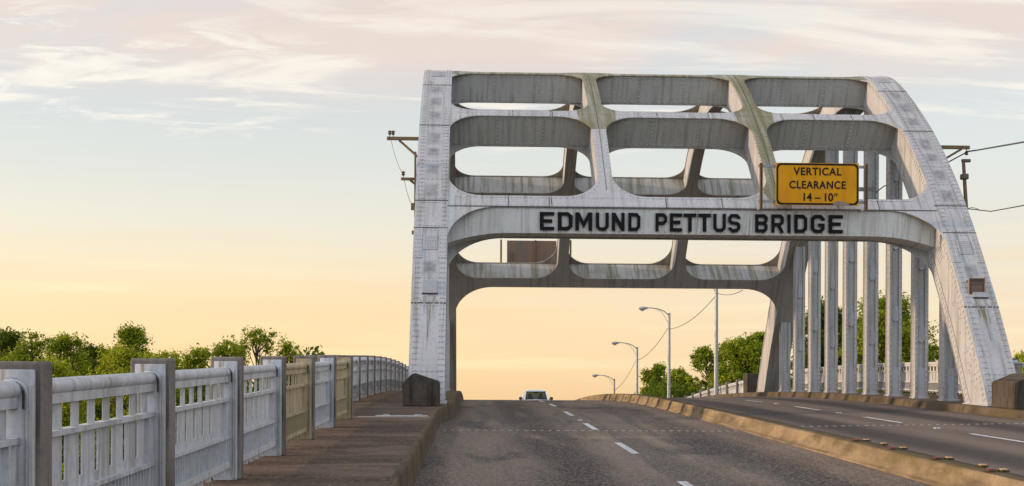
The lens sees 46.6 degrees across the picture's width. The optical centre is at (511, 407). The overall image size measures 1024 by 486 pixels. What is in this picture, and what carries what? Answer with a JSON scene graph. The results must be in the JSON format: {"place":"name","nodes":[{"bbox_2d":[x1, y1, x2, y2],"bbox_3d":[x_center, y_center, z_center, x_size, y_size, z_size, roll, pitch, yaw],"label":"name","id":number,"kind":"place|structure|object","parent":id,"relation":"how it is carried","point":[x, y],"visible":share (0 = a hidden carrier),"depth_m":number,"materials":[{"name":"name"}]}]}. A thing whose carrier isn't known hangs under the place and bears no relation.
{"place":"outdoors","nodes":[
{"label":"outdoors","id":0,"kind":"place"},
{"bbox_2d":[195,390,448,485],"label":"sidewalk","id":1,"kind":"structure","parent":0,"point":[371,441],"depth_m":13.85,"materials":[{"name":"concrete"}]},
{"bbox_2d":[0,355,352,485],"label":"railing","id":2,"kind":"object","parent":1,"relation":"on","point":[227,445],"visible":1,"depth_m":8.24,"materials":[{"name":"concrete"}]},
{"bbox_2d":[307,355,336,397],"bbox_3d":[-3.466,-0.414,21.944,0.620,1.131,0.300,0,0,-2],"label":"concrete pilaster","id":3,"kind":"object","parent":1,"relation":"on","point":[316,358],"visible":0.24,"depth_m":21.79,"materials":[{"name":"grey concrete"}]},
{"bbox_2d":[353,355,408,400],"bbox_3d":[-4.135,-0.842,37.139,0.275,1.943,29.860,0,0,-2],"label":"railing","id":4,"kind":"object","parent":1,"relation":"on","point":[372,375],"visible":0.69,"depth_m":35.39,"materials":[{"name":"concrete"}]},
{"bbox_2d":[403,373,439,406],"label":"concrete block","id":5,"kind":"structure","parent":1,"relation":"on","point":[420,390],"depth_m":26.10,"materials":[{"name":"grey concrete"}]},
{"bbox_2d":[0,0,1023,404],"label":"sky","id":6,"kind":"structure","parent":0,"point":[188,172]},
{"bbox_2d":[592,374,614,393],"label":"street lamp","id":7,"kind":"object","parent":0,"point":[594,375],"visible":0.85,"depth_m":110.51,"materials":[{"name":"grey metal"}]},
{"bbox_2d":[414,400,932,485],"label":"road","id":8,"kind":"structure","parent":0,"point":[544,443],"depth_m":18.14,"materials":[{"name":"grey asphalt"}]},
{"bbox_2d":[386,391,463,485],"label":"kerb","id":9,"kind":"structure","parent":8,"relation":"on","point":[407,471],"depth_m":16.73,"materials":[{"name":"concrete"}]},
{"bbox_2d":[519,390,552,399],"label":"pickup truck","id":10,"kind":"object","parent":8,"relation":"on","point":[529,397],"visible":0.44,"depth_m":83.00,"materials":[{"name":"white paint"}]},
{"bbox_2d":[576,394,1023,485],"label":"median","id":11,"kind":"object","parent":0,"point":[920,467],"visible":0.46,"depth_m":17.29,"materials":[{"name":"concrete"}]},
{"bbox_2d":[977,464,988,466],"bbox_3d":[5.281,0.650,13.342,0.090,0.034,0.120,0,0,-2],"label":"road reflector","id":12,"kind":"object","parent":11,"relation":"on","point":[981,465],"visible":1,"depth_m":13.31,"materials":[{"name":"brown"}]},
{"bbox_2d":[984,468,995,471],"bbox_3d":[5.149,0.673,12.814,0.090,0.034,0.120,0,0,-2],"label":"road reflector","id":13,"kind":"object","parent":11,"relation":"on","point":[989,470],"visible":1,"depth_m":12.78,"materials":[{"name":"red plastic"}]},
{"bbox_2d":[997,468,1009,471],"bbox_3d":[5.299,0.674,12.819,0.090,0.034,0.120,0,0,-2],"label":"road reflector","id":14,"kind":"object","parent":11,"relation":"on","point":[1003,470],"visible":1,"depth_m":12.78,"materials":[{"name":"brown"}]},
{"bbox_2d":[668,397,1023,475],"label":"road","id":15,"kind":"structure","parent":0,"point":[996,443],"depth_m":23.98,"materials":[{"name":"grey asphalt"}]},
{"bbox_2d":[703,392,1023,419],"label":"kerb","id":16,"kind":"structure","parent":15,"relation":"on","point":[958,407],"depth_m":32.35,"materials":[{"name":"concrete"}]},
{"bbox_2d":[839,392,963,402],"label":"sidewalk","id":17,"kind":"structure","parent":0,"point":[931,396],"depth_m":34.67,"materials":[{"name":"concrete"}]},
{"bbox_2d":[612,342,637,393],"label":"street lamp","id":18,"kind":"object","parent":17,"relation":"on","point":[615,343],"visible":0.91,"depth_m":95.32,"materials":[{"name":"grey metal"}]},
{"bbox_2d":[638,306,670,397],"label":"street lamp","id":19,"kind":"object","parent":17,"relation":"on","point":[643,308],"visible":0.86,"depth_m":79.93,"materials":[{"name":"grey metal"}]},
{"bbox_2d":[671,297,714,328],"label":"wire","id":20,"kind":"object","parent":19,"relation":"attached to","point":[695,316],"visible":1,"depth_m":70.90,"materials":[{"name":"grey metal"}]},
{"bbox_2d":[684,380,742,397],"bbox_3d":[11.056,0.003,73.719,0.275,2.998,31.630,0,0,-2],"label":"railing","id":21,"kind":"object","parent":17,"relation":"on","point":[728,386],"visible":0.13,"depth_m":63.62,"materials":[{"name":"concrete"}]},
{"bbox_2d":[714,289,717,394],"bbox_3d":[10.125,-3.790,64.586,2.215,7.211,0.280,0,0,-2],"label":"street lamp","id":22,"kind":"object","parent":17,"relation":"on","point":[716,348],"visible":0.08,"depth_m":64.53,"materials":[{"name":"grey metal"}]},
{"bbox_2d":[743,373,758,392],"bbox_3d":[11.688,-1.038,57.336,0.900,1.251,0.800,0,0,-2],"label":"concrete pilaster","id":23,"kind":"object","parent":17,"relation":"on","point":[750,381],"visible":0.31,"depth_m":56.93,"materials":[{"name":"grey concrete"}]},
{"bbox_2d":[805,358,1023,395],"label":"railing","id":24,"kind":"object","parent":17,"relation":"on","point":[933,384],"visible":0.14,"depth_m":38.93,"materials":[{"name":"concrete"}]},
{"bbox_2d":[992,373,1023,408],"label":"concrete block","id":25,"kind":"structure","parent":17,"relation":"on","point":[1008,392],"depth_m":26.22,"materials":[{"name":"concrete"}]},
{"bbox_2d":[967,205,1023,211],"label":"wire","id":26,"kind":"object","parent":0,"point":[996,210],"visible":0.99,"depth_m":29.17,"materials":[{"name":"grey metal"}]},
{"label":"ground","id":27,"kind":"structure","parent":0,"visible":0},
{"bbox_2d":[0,326,42,359],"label":"tree","id":28,"kind":"object","parent":27,"relation":"on","point":[10,338],"visible":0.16,"depth_m":68.67,"materials":[{"name":"green plant"}]},
{"bbox_2d":[0,343,63,460],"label":"tree","id":29,"kind":"object","parent":27,"relation":"on","point":[15,355],"visible":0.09,"depth_m":60.91,"materials":[{"name":"green plant"}]},
{"bbox_2d":[16,329,57,362],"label":"tree","id":30,"kind":"object","parent":27,"relation":"on","point":[31,342],"visible":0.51,"depth_m":60.94,"materials":[{"name":"green plant"}]},
{"bbox_2d":[29,348,101,479],"bbox_3d":[-21.000,4.485,54.237,5.624,14.324,4.779,0,0,26],"label":"tree","id":31,"kind":"object","parent":27,"relation":"on","point":[60,369],"visible":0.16,"depth_m":54.06,"materials":[{"name":"green plant"}]},
{"bbox_2d":[43,331,90,476],"bbox_3d":[-24.598,3.703,65.062,3.694,15.856,3.354,0,0,-2],"label":"tree","id":32,"kind":"object","parent":27,"relation":"on","point":[64,344],"visible":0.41,"depth_m":64.92,"materials":[{"name":"green plant"}]},
{"bbox_2d":[68,341,115,474],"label":"tree","id":33,"kind":"object","parent":27,"relation":"on","point":[92,351],"visible":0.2,"depth_m":72.60,"materials":[{"name":"green plant"}]},
{"bbox_2d":[79,340,147,464],"bbox_3d":[-18.985,4.166,57.444,4.031,14.980,3.528,0,0,20],"label":"tree","id":34,"kind":"object","parent":27,"relation":"on","point":[119,361],"visible":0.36,"depth_m":57.14,"materials":[{"name":"green plant"}]},
{"bbox_2d":[109,321,154,428],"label":"tree","id":35,"kind":"object","parent":27,"relation":"on","point":[132,336],"visible":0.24,"depth_m":76.83,"materials":[{"name":"green plant"}]},
{"bbox_2d":[126,348,185,444],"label":"tree","id":36,"kind":"object","parent":27,"relation":"on","point":[150,354],"visible":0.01,"depth_m":68.94,"materials":[{"name":"green plant"}]},
{"bbox_2d":[147,347,186,443],"bbox_3d":[-17.900,4.255,61.362,3.138,14.811,3.039,0,0,32],"label":"tree","id":37,"kind":"object","parent":27,"relation":"on","point":[165,354],"visible":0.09,"depth_m":61.40,"materials":[{"name":"green plant"}]},
{"bbox_2d":[56,342,325,474],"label":"undergrowth","id":38,"kind":"object","parent":27,"relation":"on","point":[315,351],"depth_m":81.89,"materials":[{"name":"green plant"}]},
{"bbox_2d":[175,343,211,442],"bbox_3d":[-16.770,4.098,63.520,3.649,15.136,3.373,0,0,-34],"label":"tree","id":39,"kind":"object","parent":27,"relation":"on","point":[201,355],"visible":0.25,"depth_m":63.36,"materials":[{"name":"green plant"}]},
{"bbox_2d":[202,336,250,419],"bbox_3d":[-14.648,3.956,61.527,2.517,15.440,2.703,0,0,-42],"label":"tree","id":40,"kind":"object","parent":27,"relation":"on","point":[222,348],"visible":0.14,"depth_m":61.23,"materials":[{"name":"green plant"}]},
{"bbox_2d":[224,325,287,418],"bbox_3d":[-12.863,3.768,59.616,3.993,15.831,3.545,0,0,-2],"label":"tree","id":41,"kind":"object","parent":27,"relation":"on","point":[259,337],"visible":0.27,"depth_m":59.45,"materials":[{"name":"green plant"}]},
{"bbox_2d":[271,339,304,384],"bbox_3d":[-11.227,4.065,59.523,1.878,15.251,2.062,0,0,-28],"label":"tree","id":42,"kind":"object","parent":27,"relation":"on","point":[288,347],"visible":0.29,"depth_m":59.53,"materials":[{"name":"green plant"}]},
{"bbox_2d":[638,361,666,397],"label":"tree","id":43,"kind":"object","parent":27,"relation":"on","point":[657,370],"visible":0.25,"depth_m":118.26,"materials":[{"name":"green plant"}]},
{"bbox_2d":[660,366,694,397],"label":"tree","id":44,"kind":"object","parent":27,"relation":"on","point":[679,374],"visible":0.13,"depth_m":112.04,"materials":[{"name":"green plant"}]},
{"bbox_2d":[685,344,730,396],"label":"tree","id":45,"kind":"object","parent":27,"relation":"on","point":[705,355],"visible":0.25,"depth_m":108.33,"materials":[{"name":"green plant"}]},
{"bbox_2d":[705,332,762,390],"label":"tree","id":46,"kind":"object","parent":27,"relation":"on","point":[739,356],"visible":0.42,"depth_m":103.61,"materials":[{"name":"green plant"}]},
{"bbox_2d":[746,330,764,369],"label":"tree","id":47,"kind":"object","parent":27,"relation":"on","point":[759,335],"visible":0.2,"depth_m":104.49,"materials":[{"name":"green plant"}]},
{"bbox_2d":[634,373,937,397],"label":"undergrowth","id":48,"kind":"object","parent":27,"relation":"on","point":[656,390],"visible":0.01,"depth_m":97.90,"materials":[{"name":"green plant"}]},
{"bbox_2d":[790,296,858,391],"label":"tree","id":49,"kind":"object","parent":27,"relation":"on","point":[822,335],"visible":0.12,"depth_m":83.94,"materials":[{"name":"green plant"}]},
{"bbox_2d":[838,289,938,393],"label":"tree","id":50,"kind":"object","parent":27,"relation":"on","point":[906,332],"visible":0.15,"depth_m":80.05,"materials":[{"name":"green plant"}]},
{"bbox_2d":[928,339,938,394],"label":"tree","id":51,"kind":"object","parent":27,"relation":"on","point":[933,349],"visible":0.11,"depth_m":82.66,"materials":[{"name":"green plant"}]},
{"bbox_2d":[1013,349,1023,372],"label":"tree","id":52,"kind":"object","parent":27,"relation":"on","point":[1020,357],"visible":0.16,"depth_m":61.06,"materials":[{"name":"green plant"}]},
{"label":"bridge deck","id":53,"kind":"structure","parent":27,"relation":"on","visible":0},
{"bbox_2d":[408,70,1015,405],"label":"arch bridge","id":54,"kind":"structure","parent":53,"relation":"on","point":[928,224],"depth_m":33.61,"materials":[{"name":"metal"}]},
{"bbox_2d":[387,130,418,154],"bbox_3d":[-2.921,-7.148,32.518,0.998,0.849,0.110,0,0,-2],"label":"wire bracket","id":55,"kind":"object","parent":54,"relation":"attached to","point":[402,138],"visible":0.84,"depth_m":32.48,"materials":[{"name":"brown wood"}]},
{"bbox_2d":[401,171,413,183],"bbox_3d":[-2.700,-6.039,31.425,0.468,0.417,0.110,0,0,-2],"label":"wire bracket","id":56,"kind":"object","parent":54,"relation":"attached to","point":[411,179],"visible":0.81,"depth_m":31.39,"materials":[{"name":"brown wood"}]},
{"bbox_2d":[411,152,416,234],"bbox_3d":[-2.582,-5.631,31.229,0.134,2.171,0.100,0,0,-2],"label":"conduit","id":57,"kind":"object","parent":54,"relation":"attached to","point":[413,204],"visible":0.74,"depth_m":31.18,"materials":[{"name":"grey metal"}]},
{"bbox_2d":[500,239,571,262],"bbox_3d":[0.950,-6.104,47.425,2.844,1.165,0.110,0,0,-2],"label":"sign board","id":58,"kind":"object","parent":54,"relation":"attached to","point":[535,251],"visible":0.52,"depth_m":47.45,"materials":[{"name":"brown metal"}]},
{"bbox_2d":[757,163,867,211],"bbox_3d":[7.661,-5.622,30.547,2.813,1.179,0.772,0,0,-2],"label":"clearance sign","id":59,"kind":"object","parent":54,"relation":"attached to","point":[828,184],"visible":1,"depth_m":30.17,"materials":[{"name":"yellow metal"}]},
{"bbox_2d":[859,187,874,191],"bbox_3d":[10.451,-6.540,35.620,0.803,0.119,0.080,0,0,-2],"label":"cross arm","id":60,"kind":"object","parent":54,"relation":"attached to","point":[871,189],"visible":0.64,"depth_m":35.59},
{"bbox_2d":[941,145,969,158],"bbox_3d":[12.553,-7.188,33.851,0.951,0.545,0.110,0,0,-2],"label":"wire bracket","id":61,"kind":"object","parent":54,"relation":"attached to","point":[960,147],"visible":0.75,"depth_m":33.82,"materials":[{"name":"brown wood"}]},
{"bbox_2d":[966,141,1023,151],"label":"wire","id":62,"kind":"object","parent":61,"relation":"attached to","point":[996,146],"visible":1,"depth_m":30.29,"materials":[{"name":"grey metal"}]},
{"bbox_2d":[960,159,970,207],"bbox_3d":[12.853,-3.627,33.462,0.474,6.730,0.180,0,0,-2],"label":"utility pole","id":63,"kind":"object","parent":54,"relation":"attached to","point":[964,176],"visible":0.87,"depth_m":33.41,"materials":[{"name":"brown wood"}]},
{"bbox_2d":[966,278,985,294],"bbox_3d":[11.384,-2.971,29.225,0.419,0.415,0.230,0,0,-2],"label":"plaque","id":64,"kind":"object","parent":54,"relation":"attached to","point":[976,284],"visible":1,"depth_m":29.12,"materials":[{"name":"brown metal"}]}
]}

